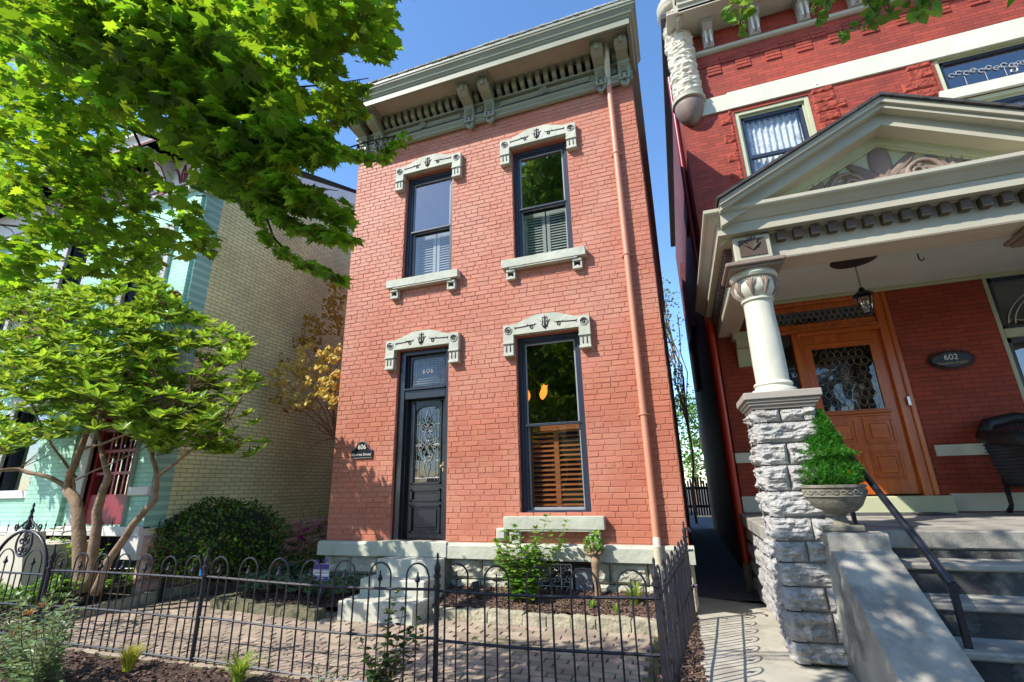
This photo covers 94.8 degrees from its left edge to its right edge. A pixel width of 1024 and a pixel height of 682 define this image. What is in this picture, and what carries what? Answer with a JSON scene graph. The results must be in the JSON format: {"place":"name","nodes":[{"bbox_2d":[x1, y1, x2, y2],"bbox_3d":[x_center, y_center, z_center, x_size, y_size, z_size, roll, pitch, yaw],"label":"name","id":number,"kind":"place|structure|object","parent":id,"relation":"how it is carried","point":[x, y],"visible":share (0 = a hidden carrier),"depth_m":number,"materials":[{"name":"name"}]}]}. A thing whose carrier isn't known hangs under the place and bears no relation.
{"place":"outdoors","nodes":[
{"label":"outdoors","id":0,"kind":"place"},
{"bbox_2d":[47,526,110,567],"bbox_3d":[-6.303,2.854,6.563,1.480,0.513,0.577,-7,-18,18],"label":"ground cover","id":1,"kind":"object","parent":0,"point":[69,564],"visible":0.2,"depth_m":6.40,"materials":[{"name":"green plant"}]},
{"bbox_2d":[1,567,660,681],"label":"brick paving","id":2,"kind":"structure","parent":0,"point":[476,667],"depth_m":4.41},
{"bbox_2d":[0,613,60,635],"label":"edging stone","id":3,"kind":"object","parent":2,"relation":"on","point":[11,621],"visible":0.16,"depth_m":5.19,"materials":[{"name":"beige stone"}]},
{"bbox_2d":[59,605,95,620],"bbox_3d":[-5.251,3.290,5.679,0.145,0.148,0.324,-7,-18,18],"label":"edging stone","id":4,"kind":"object","parent":2,"relation":"on","point":[81,613],"visible":0.43,"depth_m":5.67,"materials":[{"name":"grey stone"}]},
{"bbox_2d":[0,515,177,601],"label":"iron fence","id":5,"kind":"object","parent":2,"relation":"on","point":[161,592],"visible":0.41,"depth_m":6.70,"materials":[{"name":"black metal"}]},
{"bbox_2d":[91,596,137,614],"bbox_3d":[-5.116,3.402,6.054,0.131,0.148,0.482,-7,-18,18],"label":"edging stone","id":6,"kind":"object","parent":2,"relation":"on","point":[126,602],"visible":0.61,"depth_m":6.05,"materials":[{"name":"grey stone"}]},
{"bbox_2d":[134,586,178,605],"bbox_3d":[-4.942,3.534,6.529,0.153,0.168,0.540,-7,-18,18],"label":"edging stone","id":7,"kind":"object","parent":2,"relation":"on","point":[151,597],"visible":0.62,"depth_m":6.45,"materials":[{"name":"grey stone"}]},
{"bbox_2d":[174,580,208,595],"bbox_3d":[-4.771,3.679,7.004,0.140,0.163,0.486,-7,-18,18],"label":"edging stone","id":8,"kind":"object","parent":2,"relation":"on","point":[186,588],"visible":0.53,"depth_m":6.93,"materials":[{"name":"grey stone"}]},
{"bbox_2d":[209,581,227,588],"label":"edging stone","id":9,"kind":"object","parent":2,"relation":"on","point":[213,584],"visible":0.27,"depth_m":7.30,"materials":[{"name":"grey stone"}]},
{"bbox_2d":[147,496,294,584],"bbox_3d":[-4.356,2.938,7.016,2.222,1.228,1.586,-7,-18,18],"label":"boxwood bush","id":10,"kind":"object","parent":2,"relation":"on","point":[235,535],"visible":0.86,"depth_m":6.59,"materials":[{"name":"green plant"}]},
{"bbox_2d":[209,595,241,610],"bbox_3d":[-3.659,3.354,6.008,0.329,0.145,0.204,-9,-19,24],"label":"edging stone","id":11,"kind":"object","parent":2,"relation":"on","point":[219,601],"visible":0.6,"depth_m":5.94,"materials":[{"name":"beige stone"}]},
{"bbox_2d":[213,591,243,597],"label":"edging stone","id":12,"kind":"object","parent":2,"relation":"on","point":[232,593],"visible":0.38,"depth_m":6.29,"materials":[{"name":"grey stone"}]},
{"bbox_2d":[228,577,243,584],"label":"edging stone","id":13,"kind":"object","parent":2,"relation":"on","point":[232,582],"visible":0.13,"depth_m":7.59,"materials":[{"name":"grey stone"}]},
{"bbox_2d":[228,598,258,612],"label":"edging stone","id":14,"kind":"object","parent":2,"relation":"on","point":[239,604],"visible":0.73,"depth_m":5.82,"materials":[{"name":"beige stone"}]},
{"bbox_2d":[248,601,274,613],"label":"edging stone","id":15,"kind":"object","parent":2,"relation":"on","point":[259,607],"visible":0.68,"depth_m":5.68,"materials":[{"name":"beige stone"}]},
{"bbox_2d":[266,603,289,616],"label":"edging stone","id":16,"kind":"object","parent":2,"relation":"on","point":[270,609],"visible":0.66,"depth_m":5.56,"materials":[{"name":"beige stone"}]},
{"bbox_2d":[279,560,302,570],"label":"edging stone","id":17,"kind":"object","parent":2,"relation":"on","point":[283,565],"visible":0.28,"depth_m":8.71,"materials":[{"name":"grey stone"}]},
{"bbox_2d":[281,604,306,618],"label":"edging stone","id":18,"kind":"object","parent":2,"relation":"on","point":[290,611],"visible":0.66,"depth_m":5.45,"materials":[{"name":"beige stone"}]},
{"bbox_2d":[237,585,359,606],"bbox_3d":[-2.658,3.375,6.346,1.880,0.135,1.100,-7,-18,18],"label":"shaded planting bed","id":19,"kind":"object","parent":2,"relation":"on","point":[292,593],"visible":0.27,"depth_m":6.08,"materials":[{"name":"brown wood"}]},
{"bbox_2d":[239,559,368,596],"bbox_3d":[-2.716,3.218,6.442,1.755,0.317,1.077,-7,-18,18],"label":"ground cover","id":20,"kind":"object","parent":19,"relation":"on","point":[293,577],"visible":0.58,"depth_m":6.26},
{"bbox_2d":[291,507,327,568],"bbox_3d":[-2.932,3.072,7.198,0.698,1.018,0.724,-7,-18,18],"label":"phlox plant","id":21,"kind":"object","parent":19,"relation":"on","point":[322,533],"visible":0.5,"depth_m":7.09,"materials":[{"name":"green plant"}]},
{"bbox_2d":[313,563,329,580],"bbox_3d":[-2.401,3.045,5.892,0.240,0.470,0.025,-7,-18,18],"label":"security sign","id":22,"kind":"object","parent":19,"relation":"on","point":[325,568],"visible":0.81,"depth_m":5.92,"materials":[{"name":"blue plastic"}]},
{"bbox_2d":[319,587,326,606],"bbox_3d":[-2.312,3.104,5.728,0.083,0.235,0.111,-19,-24,44],"label":"garden spotlight","id":23,"kind":"object","parent":19,"relation":"on","point":[322,592],"visible":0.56,"depth_m":5.71,"materials":[{"name":"black metal"}]},
{"bbox_2d":[298,605,325,621],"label":"edging stone","id":24,"kind":"object","parent":2,"relation":"on","point":[312,613],"visible":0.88,"depth_m":5.34,"materials":[{"name":"beige stone"}]},
{"bbox_2d":[337,556,448,625],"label":"front steps","id":25,"kind":"structure","parent":2,"relation":"on","point":[399,566],"depth_m":5.46,"materials":[{"name":"white concrete"}]},
{"bbox_2d":[429,606,443,618],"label":"edging stone","id":26,"kind":"object","parent":2,"relation":"on","point":[431,612],"visible":0.36,"depth_m":5.29,"materials":[{"name":"beige stone"}]},
{"bbox_2d":[439,607,463,620],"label":"edging stone","id":27,"kind":"object","parent":2,"relation":"on","point":[450,613],"visible":0.66,"depth_m":5.21,"materials":[{"name":"beige stone"}]},
{"bbox_2d":[459,606,489,622],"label":"edging stone","id":28,"kind":"object","parent":2,"relation":"on","point":[476,614],"visible":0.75,"depth_m":5.12,"materials":[{"name":"beige stone"}]},
{"bbox_2d":[488,608,525,625],"bbox_3d":[-0.053,2.982,5.079,0.391,0.143,0.178,-7,-18,18],"label":"edging stone","id":29,"kind":"object","parent":2,"relation":"on","point":[516,617],"visible":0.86,"depth_m":5.02,"materials":[{"name":"beige stone"}]},
{"bbox_2d":[523,611,549,626],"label":"edging stone","id":30,"kind":"object","parent":2,"relation":"on","point":[533,619],"visible":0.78,"depth_m":4.91,"materials":[{"name":"beige stone"}]},
{"bbox_2d":[432,583,665,618],"bbox_3d":[0.382,2.918,5.319,2.600,0.163,0.590,-7,-18,18],"label":"planting bed","id":31,"kind":"object","parent":2,"relation":"on","point":[532,608],"visible":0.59,"depth_m":5.15,"materials":[{"name":"brown wood"}]},
{"bbox_2d":[472,581,479,598],"bbox_3d":[-0.420,2.942,5.519,0.083,0.235,0.112,14,-23,-40],"label":"garden spotlight","id":32,"kind":"object","parent":31,"relation":"on","point":[475,585],"visible":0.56,"depth_m":5.50,"materials":[{"name":"black metal"}]},
{"bbox_2d":[491,514,570,602],"bbox_3d":[0.201,2.493,5.382,0.978,0.971,0.401,-7,-18,18],"label":"hydrangea shrub","id":33,"kind":"object","parent":31,"relation":"on","point":[518,576],"visible":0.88,"depth_m":5.37,"materials":[{"name":"green plant"}]},
{"bbox_2d":[587,599,595,607],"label":"daylily","id":34,"kind":"object","parent":31,"relation":"on","point":[591,604],"visible":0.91,"depth_m":4.99,"materials":[{"name":"green plant"}]},
{"bbox_2d":[583,530,605,595],"bbox_3d":[0.939,2.531,5.319,0.276,0.763,0.208,-7,-18,18],"label":"pollarded shrub","id":35,"kind":"object","parent":31,"relation":"on","point":[590,551],"visible":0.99,"depth_m":5.32,"materials":[{"name":"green plant"}]},
{"bbox_2d":[613,602,621,614],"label":"daylily","id":36,"kind":"object","parent":31,"relation":"on","point":[616,610],"visible":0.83,"depth_m":4.84,"materials":[{"name":"green plant"}]},
{"bbox_2d":[619,580,647,604],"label":"daylily","id":37,"kind":"object","parent":31,"relation":"on","point":[635,590],"visible":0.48,"depth_m":5.01,"materials":[{"name":"green plant"}]},
{"bbox_2d":[547,613,570,627],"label":"edging stone","id":38,"kind":"object","parent":2,"relation":"on","point":[562,620],"visible":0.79,"depth_m":4.83,"materials":[{"name":"beige stone"}]},
{"bbox_2d":[570,613,596,629],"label":"edging stone","id":39,"kind":"object","parent":2,"relation":"on","point":[579,621],"visible":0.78,"depth_m":4.75,"materials":[{"name":"beige stone"}]},
{"bbox_2d":[596,614,631,632],"bbox_3d":[1.029,2.846,4.724,0.337,0.143,0.176,-7,-18,18],"label":"edging stone","id":40,"kind":"object","parent":2,"relation":"on","point":[610,623],"visible":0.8,"depth_m":4.67,"materials":[{"name":"beige stone"}]},
{"bbox_2d":[631,616,657,636],"bbox_3d":[1.317,2.809,4.627,0.255,0.142,0.194,-7,-18,18],"label":"edging stone","id":41,"kind":"object","parent":2,"relation":"on","point":[642,627],"visible":0.71,"depth_m":4.56,"materials":[{"name":"beige stone"}]},
{"bbox_2d":[0,0,706,486],"label":"sky","id":42,"kind":"structure","parent":0,"point":[434,29],"materials":[{"name":"blue"}]},
{"bbox_2d":[42,486,764,618],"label":"ground","id":43,"kind":"structure","parent":0,"point":[105,596],"depth_m":7.52,"materials":[{"name":"brown soil"}]},
{"bbox_2d":[0,502,48,642],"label":"garden gate","id":44,"kind":"structure","parent":43,"relation":"on","point":[28,523],"depth_m":5.14,"materials":[{"name":"metal"}]},
{"bbox_2d":[0,531,88,617],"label":"green house stoop","id":45,"kind":"object","parent":43,"relation":"on","point":[19,561],"visible":0.25,"depth_m":5.97,"materials":[{"name":"concrete"}]},
{"bbox_2d":[0,581,133,620],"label":"groundcover bed","id":46,"kind":"object","parent":43,"relation":"on","point":[59,602],"visible":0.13,"depth_m":5.80,"materials":[{"name":"brown soil"}]},
{"bbox_2d":[27,581,53,607],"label":"daylily","id":47,"kind":"object","parent":46,"relation":"on","point":[35,594],"visible":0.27,"depth_m":5.53,"materials":[{"name":"green plant"}]},
{"bbox_2d":[0,573,125,608],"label":"ground cover","id":48,"kind":"object","parent":46,"relation":"on","point":[22,588],"visible":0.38,"depth_m":5.74,"materials":[{"name":"green plant"}]},
{"bbox_2d":[0,580,134,622],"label":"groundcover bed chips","id":49,"kind":"object","parent":46,"relation":"on","point":[107,590],"visible":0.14,"depth_m":5.78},
{"bbox_2d":[119,563,153,589],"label":"daylily","id":50,"kind":"object","parent":46,"relation":"on","point":[130,578],"visible":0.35,"depth_m":6.42,"materials":[{"name":"green plant"}]},
{"bbox_2d":[0,269,273,596],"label":"magnolia tree","id":51,"kind":"object","parent":46,"relation":"on","point":[152,426],"visible":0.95,"depth_m":6.05,"materials":[{"name":"green plant"}]},
{"bbox_2d":[0,642,323,681],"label":"front planting bed","id":52,"kind":"object","parent":43,"relation":"on","point":[162,677],"visible":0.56,"depth_m":3.89,"materials":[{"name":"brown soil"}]},
{"bbox_2d":[0,590,83,681],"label":"rose bush","id":53,"kind":"object","parent":52,"relation":"on","point":[20,658],"visible":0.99,"depth_m":3.41,"materials":[{"name":"green plant"}]},
{"bbox_2d":[114,640,154,671],"bbox_3d":[-3.227,2.661,3.982,0.261,0.214,0.280,0,-17,-4],"label":"grass clump","id":54,"kind":"object","parent":52,"relation":"on","point":[130,658],"visible":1,"depth_m":3.95,"materials":[{"name":"green plant"}]},
{"bbox_2d":[213,647,267,681],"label":"grass clump","id":55,"kind":"object","parent":52,"relation":"on","point":[239,669],"visible":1,"depth_m":3.64,"materials":[{"name":"green plant"}]},
{"bbox_2d":[314,666,347,681],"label":"perennial","id":56,"kind":"object","parent":52,"relation":"on","point":[328,671],"visible":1,"depth_m":3.39,"materials":[{"name":"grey plant"}]},
{"bbox_2d":[358,588,423,681],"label":"rose bush","id":57,"kind":"object","parent":52,"relation":"on","point":[379,674],"visible":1,"depth_m":3.33,"materials":[{"name":"green plant"}]},
{"bbox_2d":[0,129,356,595],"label":"green house","id":58,"kind":"structure","parent":43,"relation":"on","point":[245,281],"depth_m":8.47,"materials":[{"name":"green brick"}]},
{"bbox_2d":[0,252,25,332],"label":"window","id":59,"kind":"structure","parent":58,"relation":"in","point":[6,322],"depth_m":9.07,"materials":[{"name":"white glass"}]},
{"bbox_2d":[0,398,49,490],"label":"window","id":60,"kind":"structure","parent":58,"relation":"in","point":[9,479],"depth_m":8.08,"materials":[{"name":"black glass"}]},
{"bbox_2d":[46,245,89,319],"bbox_3d":[-8.213,-1.190,8.913,0.940,1.850,0.250,-7,-18,18],"label":"window","id":61,"kind":"structure","parent":58,"relation":"in","point":[65,253],"depth_m":9.03,"materials":[{"name":"white glass"}]},
{"bbox_2d":[113,224,177,308],"bbox_3d":[-6.328,-1.255,8.255,1.120,1.500,0.250,-7,-18,18],"label":"window","id":62,"kind":"structure","parent":58,"relation":"in","point":[166,259],"depth_m":8.16,"materials":[{"name":"white glass"}]},
{"bbox_2d":[31,544,668,681],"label":"iron fence","id":63,"kind":"object","parent":43,"relation":"on","point":[656,597],"visible":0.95,"depth_m":3.76,"materials":[{"name":"black metal"}]},
{"bbox_2d":[0,0,1014,305],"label":"maple tree","id":64,"kind":"object","parent":43,"relation":"on","point":[218,92],"visible":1,"depth_m":2.21,"materials":[{"name":"green plant"}]},
{"bbox_2d":[317,0,698,614],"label":"brick house","id":65,"kind":"structure","parent":43,"relation":"on","point":[504,209],"depth_m":6.87,"materials":[{"name":"brick"}]},
{"bbox_2d":[351,441,372,458],"bbox_3d":[-2.202,1.599,6.914,0.356,0.242,0.024,-7,-18,18],"label":"address plaque","id":66,"kind":"object","parent":65,"relation":"attached to","point":[362,449],"visible":1,"depth_m":6.90,"materials":[{"name":"black metal"}]},
{"bbox_2d":[386,152,462,300],"bbox_3d":[-1.365,-1.895,7.773,1.267,2.530,0.400,-7,-18,18],"label":"window","id":67,"kind":"structure","parent":65,"relation":"in","point":[424,164],"depth_m":7.81,"materials":[{"name":"beige glass"}]},
{"bbox_2d":[404,399,444,538],"bbox_3d":[-1.227,1.787,6.700,0.620,1.915,0.131,-7,-18,18],"label":"door","id":68,"kind":"structure","parent":65,"relation":"in","point":[425,465],"depth_m":6.72,"materials":[{"name":"black paint"}]},
{"bbox_2d":[496,527,507,539],"bbox_3d":[-0.125,2.411,5.891,0.130,0.135,0.100,-7,-18,18],"label":"utility box","id":69,"kind":"object","parent":65,"relation":"attached to","point":[500,535],"visible":0.74,"depth_m":5.85,"materials":[{"name":"white plastic"}]},
{"bbox_2d":[528,346,547,403],"bbox_3d":[0.342,0.390,7.379,0.424,1.206,0.180,-7,-18,18],"label":"ceiling lamp","id":70,"kind":"object","parent":65,"relation":"hanging from","point":[543,392],"visible":0.54,"depth_m":7.22,"materials":[{"name":"yellow glass"}]},
{"bbox_2d":[499,122,586,281],"bbox_3d":[0.465,-2.122,7.183,1.242,2.530,0.400,-7,-18,18],"label":"window","id":71,"kind":"structure","parent":65,"relation":"in","point":[539,134],"depth_m":7.22,"materials":[{"name":"beige glass"}]},
{"bbox_2d":[503,312,605,544],"bbox_3d":[0.523,1.072,6.207,1.257,2.950,0.405,-7,-18,18],"label":"window","id":72,"kind":"structure","parent":65,"relation":"in","point":[551,321],"depth_m":6.21,"materials":[{"name":"beige glass"}]},
{"bbox_2d":[659,612,705,681],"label":"side planting strip","id":73,"kind":"object","parent":43,"relation":"on","point":[698,662],"visible":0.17,"depth_m":3.77,"materials":[{"name":"brown soil"}]},
{"bbox_2d":[656,521,697,681],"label":"side fence","id":74,"kind":"object","parent":73,"relation":"on","point":[678,572],"visible":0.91,"depth_m":3.82,"materials":[{"name":"metal"}]},
{"bbox_2d":[656,608,709,681],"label":"side planting strip chips","id":75,"kind":"object","parent":73,"relation":"on","point":[692,675],"visible":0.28,"depth_m":3.72,"materials":[{"name":"brown wood"}]},
{"bbox_2d":[675,390,705,486],"bbox_3d":[9.386,5.208,22.637,3.942,5.800,3.928,-7,-18,18],"label":"garden tree","id":76,"kind":"object","parent":43,"relation":"on","point":[695,444],"visible":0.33,"depth_m":22.83,"materials":[{"name":"green plant"}]},
{"bbox_2d":[657,0,1023,681],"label":"red brick house","id":77,"kind":"structure","parent":43,"relation":"on","point":[803,150],"depth_m":5.95,"materials":[{"name":"red brick"}]},
{"bbox_2d":[734,96,816,176],"bbox_3d":[4.462,-3.163,7.869,1.140,1.780,0.198,-7,-18,18],"label":"window","id":78,"kind":"structure","parent":77,"relation":"in","point":[761,142],"depth_m":8.02,"materials":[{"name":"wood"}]},
{"bbox_2d":[799,484,867,531],"bbox_3d":[2.729,1.404,3.975,0.506,0.367,0.506,-7,-18,18],"label":"stone urn","id":79,"kind":"object","parent":77,"relation":"on","point":[840,502],"visible":0.92,"depth_m":3.82,"materials":[{"name":"grey stone"}]},
{"bbox_2d":[793,408,866,484],"bbox_3d":[2.716,0.936,4.117,0.594,0.716,0.591,-7,-18,18],"label":"dwarf spruce","id":80,"kind":"object","parent":79,"relation":"in","point":[837,467],"visible":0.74,"depth_m":3.97,"materials":[{"name":"green plant"}]},
{"bbox_2d":[830,256,877,316],"bbox_3d":[4.219,-0.647,5.690,0.500,0.740,0.497,-7,-18,18],"label":"porch lantern","id":81,"kind":"object","parent":77,"relation":"hanging from","point":[862,292],"visible":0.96,"depth_m":5.72,"materials":[{"name":"black metal"}]},
{"bbox_2d":[796,324,921,493],"bbox_3d":[4.718,0.918,6.476,1.060,2.270,0.140,-7,-18,18],"label":"door","id":82,"kind":"structure","parent":77,"relation":"in","point":[849,364],"depth_m":6.50,"materials":[{"name":"orange wood"}]},
{"bbox_2d":[842,441,973,649],"bbox_3d":[2.975,1.554,3.679,0.069,1.664,1.072,-3,-17,5],"label":"handrail","id":83,"kind":"object","parent":77,"relation":"on","point":[938,568],"visible":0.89,"depth_m":3.26,"materials":[{"name":"black metal"}]},
{"bbox_2d":[927,349,975,370],"bbox_3d":[5.798,0.245,6.211,0.535,0.293,0.026,-7,-18,18],"label":"address plaque","id":84,"kind":"object","parent":77,"relation":"attached to","point":[951,359],"visible":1,"depth_m":6.20,"materials":[{"name":"black metal"}]},
{"bbox_2d":[932,38,1023,90],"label":"window","id":85,"kind":"structure","parent":77,"relation":"in","point":[1013,45],"depth_m":7.21,"materials":[{"name":"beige glass"}]},
{"bbox_2d":[967,86,1023,104],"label":"window","id":86,"kind":"structure","parent":77,"relation":"in","point":[1015,94],"depth_m":6.93,"materials":[{"name":"wood"}]},
{"bbox_2d":[975,412,1023,512],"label":"wicker chair","id":87,"kind":"object","parent":77,"relation":"on","point":[1005,450],"visible":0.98,"depth_m":5.44,"materials":[{"name":"black wicker"}]},
{"bbox_2d":[982,274,1023,400],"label":"window","id":88,"kind":"structure","parent":77,"relation":"in","point":[1010,334],"depth_m":6.17,"materials":[{"name":"beige glass"}]},
{"bbox_2d":[675,393,699,501],"bbox_3d":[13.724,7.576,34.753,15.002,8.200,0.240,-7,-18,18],"label":"utility pole","id":89,"kind":"object","parent":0,"point":[691,462],"visible":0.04,"depth_m":34.05,"materials":[{"name":"brown wood"}]},
{"bbox_2d":[690,517,760,600],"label":"gravel path","id":90,"kind":"structure","parent":0,"point":[719,574],"depth_m":7.82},
{"bbox_2d":[662,270,697,523],"bbox_3d":[6.247,1.637,17.808,1.391,9.898,1.436,8,-19,-28],"label":"garden tree","id":91,"kind":"object","parent":90,"relation":"on","point":[683,406],"visible":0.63,"depth_m":17.78,"materials":[{"name":"green plant"}]},
{"bbox_2d":[685,477,711,515],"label":"alley gate","id":92,"kind":"structure","parent":90,"relation":"on","point":[697,505],"depth_m":19.10,"materials":[{"name":"metal"}]},
{"bbox_2d":[696,597,859,681],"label":"side walk","id":93,"kind":"structure","parent":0,"point":[742,642],"depth_m":4.03,"materials":[{"name":"concrete"}]},
{"bbox_2d":[847,512,956,515],"bbox_3d":[4.453,2.098,5.709,1.350,0.013,0.420,-7,-18,18],"label":"door mat","id":94,"kind":"object","parent":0,"point":[890,514],"depth_m":5.57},
{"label":"pavement","id":95,"kind":"structure","parent":0,"visible":0},
{"bbox_2d":[720,0,942,44],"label":"street pear tree","id":96,"kind":"object","parent":95,"relation":"on","point":[922,13],"visible":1,"depth_m":2.17,"materials":[{"name":"green plant"}]},
{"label":"gap soil","id":97,"kind":"structure","parent":0,"visible":0},
{"bbox_2d":[264,529,325,573],"bbox_3d":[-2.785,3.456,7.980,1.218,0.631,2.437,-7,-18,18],"label":"ground cover","id":98,"kind":"object","parent":97,"relation":"on","point":[297,557],"visible":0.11,"depth_m":7.10,"materials":[{"name":"green plant"}]},
{"bbox_2d":[264,281,346,448],"bbox_3d":[-3.847,1.175,8.612,2.602,5.652,1.352,-7,-18,18],"label":"yellow maple","id":99,"kind":"object","parent":97,"relation":"on","point":[307,378],"visible":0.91,"depth_m":8.39,"materials":[{"name":"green plant"}]},
{"bbox_2d":[298,523,326,568],"bbox_3d":[-3.129,3.269,7.326,0.842,0.822,0.212,-17,-23,41],"label":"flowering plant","id":100,"kind":"object","parent":97,"relation":"on","point":[302,537],"visible":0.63,"depth_m":7.52,"materials":[{"name":"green plant"}]}
]}

